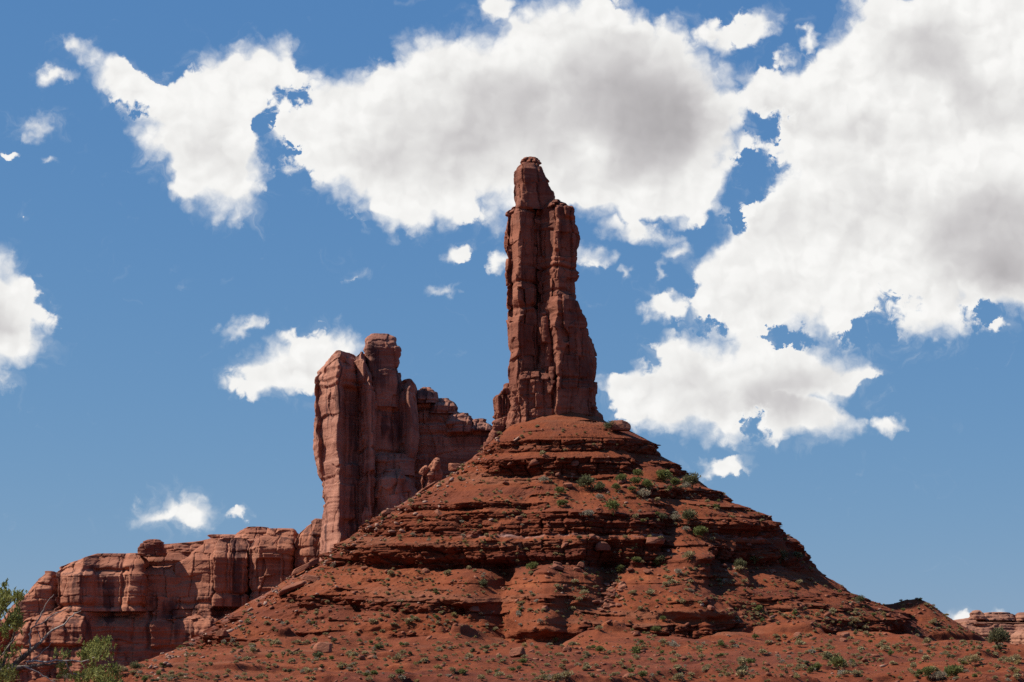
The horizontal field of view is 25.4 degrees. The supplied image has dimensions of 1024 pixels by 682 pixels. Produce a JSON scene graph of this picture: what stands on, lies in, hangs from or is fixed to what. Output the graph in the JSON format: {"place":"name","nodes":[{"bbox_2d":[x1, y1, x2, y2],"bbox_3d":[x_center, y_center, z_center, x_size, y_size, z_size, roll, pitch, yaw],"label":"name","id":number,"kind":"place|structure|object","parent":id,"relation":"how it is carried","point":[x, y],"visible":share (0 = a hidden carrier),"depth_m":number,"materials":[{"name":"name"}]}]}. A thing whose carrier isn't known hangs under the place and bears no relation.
{"place":"outdoors","nodes":[
{"label":"outdoors","id":0,"kind":"place"},
{"bbox_2d":[0,0,1023,627],"label":"sky","id":1,"kind":"structure","parent":0,"point":[800,223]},
{"bbox_2d":[29,599,1023,681],"bbox_3d":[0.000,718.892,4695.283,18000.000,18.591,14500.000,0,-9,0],"label":"ground","id":2,"kind":"structure","parent":0,"point":[612,633],"depth_m":221.30,"materials":[{"name":"brown soil"}]},
{"bbox_2d":[0,578,124,681],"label":"juniper tree","id":3,"kind":"object","parent":2,"relation":"on","point":[14,621],"visible":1,"depth_m":39.49,"materials":[{"name":"green plant"}]},
{"bbox_2d":[117,664,127,673],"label":"sagebrush","id":4,"kind":"object","parent":2,"relation":"on","point":[123,669],"visible":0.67,"depth_m":188.31,"materials":[{"name":"green plant"}]},
{"bbox_2d":[130,661,141,668],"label":"dark shrub","id":5,"kind":"object","parent":2,"relation":"on","point":[135,665],"visible":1,"depth_m":189.51,"materials":[{"name":"green plant"}]},
{"bbox_2d":[0,518,321,681],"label":"sandstone mesa","id":6,"kind":"structure","parent":2,"relation":"on","point":[136,607],"depth_m":374.29,"materials":[{"name":"brown stone"}]},
{"bbox_2d":[137,539,166,556],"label":"boulder","id":7,"kind":"object","parent":6,"relation":"on","point":[151,548],"visible":1,"depth_m":375.58,"materials":[{"name":"stone"}]},
{"bbox_2d":[269,639,281,645],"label":"sagebrush","id":8,"kind":"object","parent":2,"relation":"on","point":[275,641],"visible":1,"depth_m":251.11,"materials":[{"name":"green plant"}]},
{"bbox_2d":[312,651,323,657],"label":"dark shrub","id":9,"kind":"object","parent":2,"relation":"on","point":[318,654],"visible":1,"depth_m":216.47,"materials":[{"name":"green plant"}]},
{"bbox_2d":[313,642,331,652],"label":"fallen block","id":10,"kind":"object","parent":2,"relation":"on","point":[324,647],"depth_m":224.45,"materials":[{"name":"stone"}]},
{"bbox_2d":[348,652,358,656],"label":"sagebrush","id":11,"kind":"object","parent":2,"relation":"on","point":[352,654],"visible":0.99,"depth_m":220.39,"materials":[{"name":"green plant"}]},
{"bbox_2d":[391,654,403,660],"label":"sagebrush","id":12,"kind":"object","parent":2,"relation":"on","point":[397,657],"visible":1,"depth_m":215.02,"materials":[{"name":"green plant"}]},
{"bbox_2d":[395,668,404,674],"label":"green shrub","id":13,"kind":"object","parent":2,"relation":"on","point":[399,671],"visible":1,"depth_m":187.26,"materials":[{"name":"green plant"}]},
{"bbox_2d":[463,652,473,657],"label":"sagebrush","id":14,"kind":"object","parent":2,"relation":"on","point":[468,655],"visible":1,"depth_m":213.08,"materials":[{"name":"green plant"}]},
{"bbox_2d":[493,671,504,677],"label":"sagebrush","id":15,"kind":"object","parent":2,"relation":"on","point":[499,673],"visible":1,"depth_m":184.91,"materials":[{"name":"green plant"}]},
{"bbox_2d":[509,647,525,657],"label":"fallen block","id":16,"kind":"object","parent":2,"relation":"on","point":[517,652],"depth_m":219.19,"materials":[{"name":"stone"}]},
{"bbox_2d":[551,672,564,681],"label":"sagebrush","id":17,"kind":"object","parent":2,"relation":"on","point":[558,676],"visible":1,"depth_m":179.38,"materials":[{"name":"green plant"}]},
{"bbox_2d":[563,647,571,651],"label":"fallen block","id":18,"kind":"object","parent":2,"relation":"on","point":[565,649],"depth_m":229.52,"materials":[{"name":"stone"}]},
{"bbox_2d":[561,669,575,679],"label":"sagebrush","id":19,"kind":"object","parent":2,"relation":"on","point":[566,673],"visible":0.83,"depth_m":184.80,"materials":[{"name":"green plant"}]},
{"bbox_2d":[568,641,577,646],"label":"sagebrush","id":20,"kind":"object","parent":2,"relation":"on","point":[572,643],"visible":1,"depth_m":241.07,"materials":[{"name":"green plant"}]},
{"bbox_2d":[595,645,603,653],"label":"green shrub","id":21,"kind":"object","parent":2,"relation":"on","point":[599,648],"visible":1,"depth_m":237.35,"materials":[{"name":"green plant"}]},
{"bbox_2d":[631,646,642,653],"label":"green shrub","id":22,"kind":"object","parent":2,"relation":"on","point":[634,649],"visible":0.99,"depth_m":228.92,"materials":[{"name":"green plant"}]},
{"bbox_2d":[636,670,647,678],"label":"green shrub","id":23,"kind":"object","parent":2,"relation":"on","point":[642,673],"visible":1,"depth_m":189.93,"materials":[{"name":"green plant"}]},
{"bbox_2d":[668,641,680,647],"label":"grey shrub","id":24,"kind":"object","parent":2,"relation":"on","point":[674,644],"visible":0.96,"depth_m":247.88,"materials":[{"name":"grey plant"}]},
{"bbox_2d":[672,672,684,680],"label":"sagebrush","id":25,"kind":"object","parent":2,"relation":"on","point":[679,676],"visible":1,"depth_m":193.11,"materials":[{"name":"green plant"}]},
{"bbox_2d":[735,669,746,677],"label":"sagebrush","id":26,"kind":"object","parent":2,"relation":"on","point":[739,673],"visible":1,"depth_m":189.01,"materials":[{"name":"green plant"}]},
{"bbox_2d":[735,665,749,671],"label":"dark shrub","id":27,"kind":"object","parent":2,"relation":"on","point":[741,667],"visible":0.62,"depth_m":192.02,"materials":[{"name":"green plant"}]},
{"bbox_2d":[738,659,747,664],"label":"sagebrush","id":28,"kind":"object","parent":2,"relation":"on","point":[740,661],"visible":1,"depth_m":203.67,"materials":[{"name":"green plant"}]},
{"bbox_2d":[745,658,754,665],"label":"green shrub","id":29,"kind":"object","parent":2,"relation":"on","point":[749,660],"visible":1,"depth_m":204.00,"materials":[{"name":"green plant"}]},
{"bbox_2d":[758,649,767,654],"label":"sagebrush","id":30,"kind":"object","parent":2,"relation":"on","point":[763,651],"visible":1,"depth_m":224.72,"materials":[{"name":"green plant"}]},
{"bbox_2d":[794,640,804,644],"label":"sagebrush","id":31,"kind":"object","parent":2,"relation":"on","point":[798,642],"visible":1,"depth_m":248.47,"materials":[{"name":"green plant"}]},
{"bbox_2d":[807,665,814,673],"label":"green shrub","id":32,"kind":"object","parent":2,"relation":"on","point":[810,668],"visible":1,"depth_m":194.18,"materials":[{"name":"green plant"}]},
{"bbox_2d":[813,663,822,671],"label":"green shrub","id":33,"kind":"object","parent":2,"relation":"on","point":[817,665],"visible":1,"depth_m":202.40,"materials":[{"name":"green plant"}]},
{"bbox_2d":[823,652,833,658],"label":"dark shrub","id":34,"kind":"object","parent":2,"relation":"on","point":[827,655],"visible":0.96,"depth_m":215.32,"materials":[{"name":"green plant"}]},
{"bbox_2d":[827,655,846,671],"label":"green shrub","id":35,"kind":"object","parent":2,"relation":"on","point":[837,661],"visible":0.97,"depth_m":202.21,"materials":[{"name":"green plant"}]},
{"bbox_2d":[850,669,861,676],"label":"sagebrush","id":36,"kind":"object","parent":2,"relation":"on","point":[855,671],"visible":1,"depth_m":188.33,"materials":[{"name":"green plant"}]},
{"bbox_2d":[880,645,890,650],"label":"sagebrush","id":37,"kind":"object","parent":2,"relation":"on","point":[885,647],"visible":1,"depth_m":229.37,"materials":[{"name":"green plant"}]},
{"bbox_2d":[915,669,922,675],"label":"green shrub","id":38,"kind":"object","parent":2,"relation":"on","point":[919,672],"visible":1,"depth_m":186.82,"materials":[{"name":"green plant"}]},
{"bbox_2d":[921,654,929,661],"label":"sagebrush","id":39,"kind":"object","parent":2,"relation":"on","point":[925,657],"visible":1,"depth_m":210.26,"materials":[{"name":"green plant"}]},
{"bbox_2d":[922,637,932,642],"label":"sagebrush","id":40,"kind":"object","parent":2,"relation":"on","point":[928,640],"visible":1,"depth_m":243.43,"materials":[{"name":"green plant"}]},
{"bbox_2d":[921,664,935,679],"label":"green shrub","id":41,"kind":"object","parent":2,"relation":"on","point":[928,670],"visible":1,"depth_m":185.25,"materials":[{"name":"green plant"}]},
{"bbox_2d":[929,671,946,680],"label":"grey shrub","id":42,"kind":"object","parent":2,"relation":"on","point":[938,674],"visible":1,"depth_m":184.77,"materials":[{"name":"grey plant"}]},
{"bbox_2d":[944,664,963,678],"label":"green shrub","id":43,"kind":"object","parent":2,"relation":"on","point":[953,670],"visible":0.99,"depth_m":185.22,"materials":[{"name":"green plant"}]},
{"bbox_2d":[965,654,982,665],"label":"sagebrush","id":44,"kind":"object","parent":2,"relation":"on","point":[975,658],"visible":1,"depth_m":205.81,"materials":[{"name":"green plant"}]},
{"bbox_2d":[954,610,1023,643],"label":"distant mesa","id":45,"kind":"structure","parent":2,"relation":"on","point":[982,624],"depth_m":879.31,"materials":[{"name":"brown stone"}]},
{"bbox_2d":[986,626,1012,645],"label":"juniper tree","id":46,"kind":"object","parent":2,"relation":"on","point":[996,635],"visible":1,"depth_m":241.74,"materials":[{"name":"green plant"}]},
{"bbox_2d":[1003,656,1015,664],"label":"sagebrush","id":47,"kind":"object","parent":2,"relation":"on","point":[1009,659],"visible":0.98,"depth_m":210.58,"materials":[{"name":"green plant"}]},
{"bbox_2d":[1010,653,1022,662],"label":"sagebrush","id":48,"kind":"object","parent":2,"relation":"on","point":[1016,656],"visible":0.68,"depth_m":213.38,"materials":[{"name":"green plant"}]},
{"bbox_2d":[126,411,937,666],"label":"hill","id":49,"kind":"structure","parent":0,"point":[494,556],"depth_m":297.78,"materials":[{"name":"brown stone"}]},
{"bbox_2d":[216,630,228,636],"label":"fallen block","id":50,"kind":"object","parent":49,"relation":"on","point":[219,633],"depth_m":296.23,"materials":[{"name":"stone"}]},
{"bbox_2d":[279,581,304,595],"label":"rock slab","id":51,"kind":"object","parent":49,"relation":"on","point":[289,588],"visible":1,"depth_m":304.07,"materials":[{"name":"stone"}]},
{"bbox_2d":[292,558,318,575],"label":"rock slab","id":52,"kind":"object","parent":49,"relation":"on","point":[305,566],"visible":1,"depth_m":318.45,"materials":[{"name":"stone"}]},
{"bbox_2d":[301,574,320,581],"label":"rock slab","id":53,"kind":"object","parent":49,"relation":"on","point":[312,578],"visible":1,"depth_m":305.24,"materials":[{"name":"stone"}]},
{"bbox_2d":[381,509,390,516],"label":"boulder","id":54,"kind":"object","parent":49,"relation":"on","point":[384,513],"visible":1,"depth_m":317.77,"materials":[{"name":"stone"}]},
{"bbox_2d":[313,333,491,560],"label":"rock butte","id":55,"kind":"object","parent":49,"relation":"on","point":[384,433],"visible":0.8,"depth_m":359.86,"materials":[{"name":"stone"}]},
{"bbox_2d":[419,458,442,488],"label":"rock pinnacle","id":56,"kind":"object","parent":49,"relation":"on","point":[432,472],"visible":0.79,"depth_m":347.90,"materials":[{"name":"stone"}]},
{"bbox_2d":[448,463,460,470],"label":"boulder","id":57,"kind":"object","parent":49,"relation":"on","point":[453,466],"visible":0.98,"depth_m":325.65,"materials":[{"name":"stone"}]},
{"bbox_2d":[469,606,479,611],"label":"fallen block","id":58,"kind":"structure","parent":49,"relation":"on","point":[474,609],"depth_m":281.24,"materials":[{"name":"stone"}]},
{"bbox_2d":[479,579,487,585],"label":"dark shrub","id":59,"kind":"object","parent":49,"relation":"on","point":[483,582],"visible":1,"depth_m":288.75,"materials":[{"name":"green plant"}]},
{"bbox_2d":[33,425,1023,681],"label":"scree","id":60,"kind":"structure","parent":49,"relation":"on","point":[361,657],"depth_m":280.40,"materials":[{"name":"stone"}]},
{"bbox_2d":[525,562,537,570],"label":"green shrub","id":61,"kind":"object","parent":49,"relation":"on","point":[531,566],"visible":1,"depth_m":289.92,"materials":[{"name":"green plant"}]},
{"bbox_2d":[529,459,539,465],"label":"fallen block","id":62,"kind":"object","parent":49,"relation":"on","point":[533,462],"depth_m":312.37,"materials":[{"name":"stone"}]},
{"bbox_2d":[52,425,1021,681],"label":"scrub","id":63,"kind":"object","parent":49,"relation":"on","point":[617,673],"visible":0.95,"depth_m":240.25,"materials":[{"name":"green plant"}]},
{"bbox_2d":[483,156,603,449],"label":"rock spire","id":64,"kind":"object","parent":49,"relation":"on","point":[552,367],"visible":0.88,"depth_m":331.34,"materials":[{"name":"stone"}]},
{"bbox_2d":[539,475,548,482],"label":"grey shrub","id":65,"kind":"object","parent":49,"relation":"on","point":[543,478],"visible":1,"depth_m":309.72,"materials":[{"name":"grey plant"}]},
{"bbox_2d":[552,563,563,570],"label":"fallen block","id":66,"kind":"object","parent":49,"relation":"on","point":[557,567],"depth_m":288.29,"materials":[{"name":"stone"}]},
{"bbox_2d":[554,487,565,492],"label":"green shrub","id":67,"kind":"object","parent":49,"relation":"on","point":[559,489],"visible":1,"depth_m":305.01,"materials":[{"name":"green plant"}]},
{"bbox_2d":[555,498,568,505],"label":"green shrub","id":68,"kind":"object","parent":49,"relation":"on","point":[561,502],"visible":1,"depth_m":299.81,"materials":[{"name":"green plant"}]},
{"bbox_2d":[563,483,572,486],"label":"fallen block","id":69,"kind":"object","parent":49,"relation":"on","point":[567,484],"depth_m":307.97,"materials":[{"name":"stone"}]},
{"bbox_2d":[570,460,578,465],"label":"fallen block","id":70,"kind":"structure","parent":49,"relation":"on","point":[574,463],"depth_m":312.95,"materials":[{"name":"stone"}]},
{"bbox_2d":[577,562,584,567],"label":"fallen block","id":71,"kind":"object","parent":49,"relation":"on","point":[581,564],"depth_m":291.48,"materials":[{"name":"stone"}]},
{"bbox_2d":[575,474,594,490],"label":"dark shrub","id":72,"kind":"object","parent":49,"relation":"on","point":[587,481],"visible":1,"depth_m":307.99,"materials":[{"name":"green plant"}]},
{"bbox_2d":[579,509,593,518],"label":"grey shrub","id":73,"kind":"object","parent":49,"relation":"on","point":[588,511],"visible":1,"depth_m":296.26,"materials":[{"name":"grey plant"}]},
{"bbox_2d":[591,481,605,492],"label":"dark shrub","id":74,"kind":"object","parent":49,"relation":"on","point":[599,485],"visible":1,"depth_m":306.92,"materials":[{"name":"green plant"}]},
{"bbox_2d":[595,493,603,500],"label":"grey shrub","id":75,"kind":"object","parent":49,"relation":"on","point":[600,496],"visible":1,"depth_m":302.36,"materials":[{"name":"grey plant"}]},
{"bbox_2d":[595,542,610,550],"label":"boulder","id":76,"kind":"object","parent":49,"relation":"on","point":[602,546],"visible":1,"depth_m":294.27,"materials":[{"name":"stone"}]},
{"bbox_2d":[603,420,616,430],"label":"dark shrub","id":77,"kind":"object","parent":49,"relation":"on","point":[607,425],"visible":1,"depth_m":320.76,"materials":[{"name":"green plant"}]},
{"bbox_2d":[604,499,620,514],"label":"green shrub","id":78,"kind":"object","parent":49,"relation":"on","point":[613,504],"visible":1,"depth_m":297.40,"materials":[{"name":"green plant"}]},
{"bbox_2d":[611,482,621,491],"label":"green shrub","id":79,"kind":"object","parent":49,"relation":"on","point":[615,485],"visible":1,"depth_m":306.48,"materials":[{"name":"green plant"}]},
{"bbox_2d":[615,564,624,572],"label":"green shrub","id":80,"kind":"object","parent":49,"relation":"on","point":[619,567],"visible":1,"depth_m":293.59,"materials":[{"name":"green plant"}]},
{"bbox_2d":[610,420,630,430],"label":"boulder","id":81,"kind":"object","parent":49,"relation":"on","point":[621,425],"visible":1,"depth_m":320.88,"materials":[{"name":"stone"}]},
{"bbox_2d":[615,473,626,480],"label":"green shrub","id":82,"kind":"object","parent":49,"relation":"on","point":[620,476],"visible":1,"depth_m":309.57,"materials":[{"name":"green plant"}]},
{"bbox_2d":[618,584,626,589],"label":"fallen stone","id":83,"kind":"object","parent":49,"relation":"on","point":[622,586],"visible":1,"depth_m":288.04,"materials":[{"name":"stone"}]},
{"bbox_2d":[629,477,641,485],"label":"green shrub","id":84,"kind":"object","parent":49,"relation":"on","point":[638,480],"visible":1,"depth_m":308.18,"materials":[{"name":"green plant"}]},
{"bbox_2d":[631,556,641,565],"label":"green shrub","id":85,"kind":"object","parent":49,"relation":"on","point":[636,559],"visible":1,"depth_m":293.66,"materials":[{"name":"green plant"}]},
{"bbox_2d":[632,469,643,475],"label":"green shrub","id":86,"kind":"object","parent":49,"relation":"on","point":[637,472],"visible":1,"depth_m":312.27,"materials":[{"name":"green plant"}]},
{"bbox_2d":[637,488,650,499],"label":"grey shrub","id":87,"kind":"object","parent":49,"relation":"on","point":[643,492],"visible":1,"depth_m":305.93,"materials":[{"name":"grey plant"}]},
{"bbox_2d":[641,478,653,489],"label":"green shrub","id":88,"kind":"object","parent":49,"relation":"on","point":[646,483],"visible":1,"depth_m":307.64,"materials":[{"name":"green plant"}]},
{"bbox_2d":[645,537,664,543],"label":"boulder","id":89,"kind":"object","parent":49,"relation":"on","point":[653,540],"visible":1,"depth_m":294.59,"materials":[{"name":"stone"}]},
{"bbox_2d":[651,625,661,631],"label":"green shrub","id":90,"kind":"object","parent":49,"relation":"on","point":[655,628],"visible":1,"depth_m":274.81,"materials":[{"name":"green plant"}]},
{"bbox_2d":[655,554,665,563],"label":"dark shrub","id":91,"kind":"object","parent":49,"relation":"on","point":[660,557],"visible":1,"depth_m":294.27,"materials":[{"name":"green plant"}]},
{"bbox_2d":[658,512,667,521],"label":"dark shrub","id":92,"kind":"object","parent":49,"relation":"on","point":[661,515],"visible":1,"depth_m":300.29,"materials":[{"name":"green plant"}]},
{"bbox_2d":[656,468,672,482],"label":"green shrub","id":93,"kind":"object","parent":49,"relation":"on","point":[663,474],"visible":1,"depth_m":313.72,"materials":[{"name":"green plant"}]},
{"bbox_2d":[667,579,677,584],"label":"sagebrush","id":94,"kind":"object","parent":49,"relation":"on","point":[672,581],"visible":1,"depth_m":286.31,"materials":[{"name":"green plant"}]},
{"bbox_2d":[670,477,679,486],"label":"green shrub","id":95,"kind":"object","parent":49,"relation":"on","point":[675,481],"visible":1,"depth_m":312.31,"materials":[{"name":"green plant"}]},
{"bbox_2d":[669,514,680,521],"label":"grey shrub","id":96,"kind":"object","parent":49,"relation":"on","point":[673,516],"visible":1,"depth_m":303.38,"materials":[{"name":"grey plant"}]},
{"bbox_2d":[680,482,691,491],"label":"grey shrub","id":97,"kind":"object","parent":49,"relation":"on","point":[686,484],"visible":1,"depth_m":313.87,"materials":[{"name":"grey plant"}]},
{"bbox_2d":[682,550,695,560],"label":"sagebrush","id":98,"kind":"object","parent":49,"relation":"on","point":[689,553],"visible":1,"depth_m":291.47,"materials":[{"name":"green plant"}]},
{"bbox_2d":[681,508,697,522],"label":"dark shrub","id":99,"kind":"object","parent":49,"relation":"on","point":[688,514],"visible":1,"depth_m":302.64,"materials":[{"name":"green plant"}]},
{"bbox_2d":[680,472,700,488],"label":"dark shrub","id":100,"kind":"object","parent":49,"relation":"on","point":[692,478],"visible":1,"depth_m":314.92,"materials":[{"name":"green plant"}]},
{"bbox_2d":[693,525,708,538],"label":"green shrub","id":101,"kind":"object","parent":49,"relation":"on","point":[701,530],"visible":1,"depth_m":300.46,"materials":[{"name":"green plant"}]},
{"bbox_2d":[733,558,746,569],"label":"dark shrub","id":102,"kind":"object","parent":49,"relation":"on","point":[740,562],"visible":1,"depth_m":298.05,"materials":[{"name":"green plant"}]},
{"bbox_2d":[779,549,787,563],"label":"dark shrub","id":103,"kind":"object","parent":49,"relation":"on","point":[783,554],"visible":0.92,"depth_m":311.30,"materials":[{"name":"green plant"}]},
{"bbox_2d":[792,551,802,561],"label":"dark shrub","id":104,"kind":"object","parent":49,"relation":"on","point":[797,554],"visible":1,"depth_m":312.47,"materials":[{"name":"green plant"}]},
{"bbox_2d":[840,632,849,637],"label":"fallen block","id":105,"kind":"object","parent":49,"relation":"on","point":[845,634],"depth_m":270.27,"materials":[{"name":"stone"}]},
{"bbox_2d":[851,617,859,623],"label":"sagebrush","id":106,"kind":"object","parent":49,"relation":"on","point":[855,619],"visible":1,"depth_m":292.32,"materials":[{"name":"green plant"}]},
{"bbox_2d":[855,594,864,601],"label":"dark shrub","id":107,"kind":"object","parent":49,"relation":"on","point":[860,598],"visible":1,"depth_m":302.13,"materials":[{"name":"green plant"}]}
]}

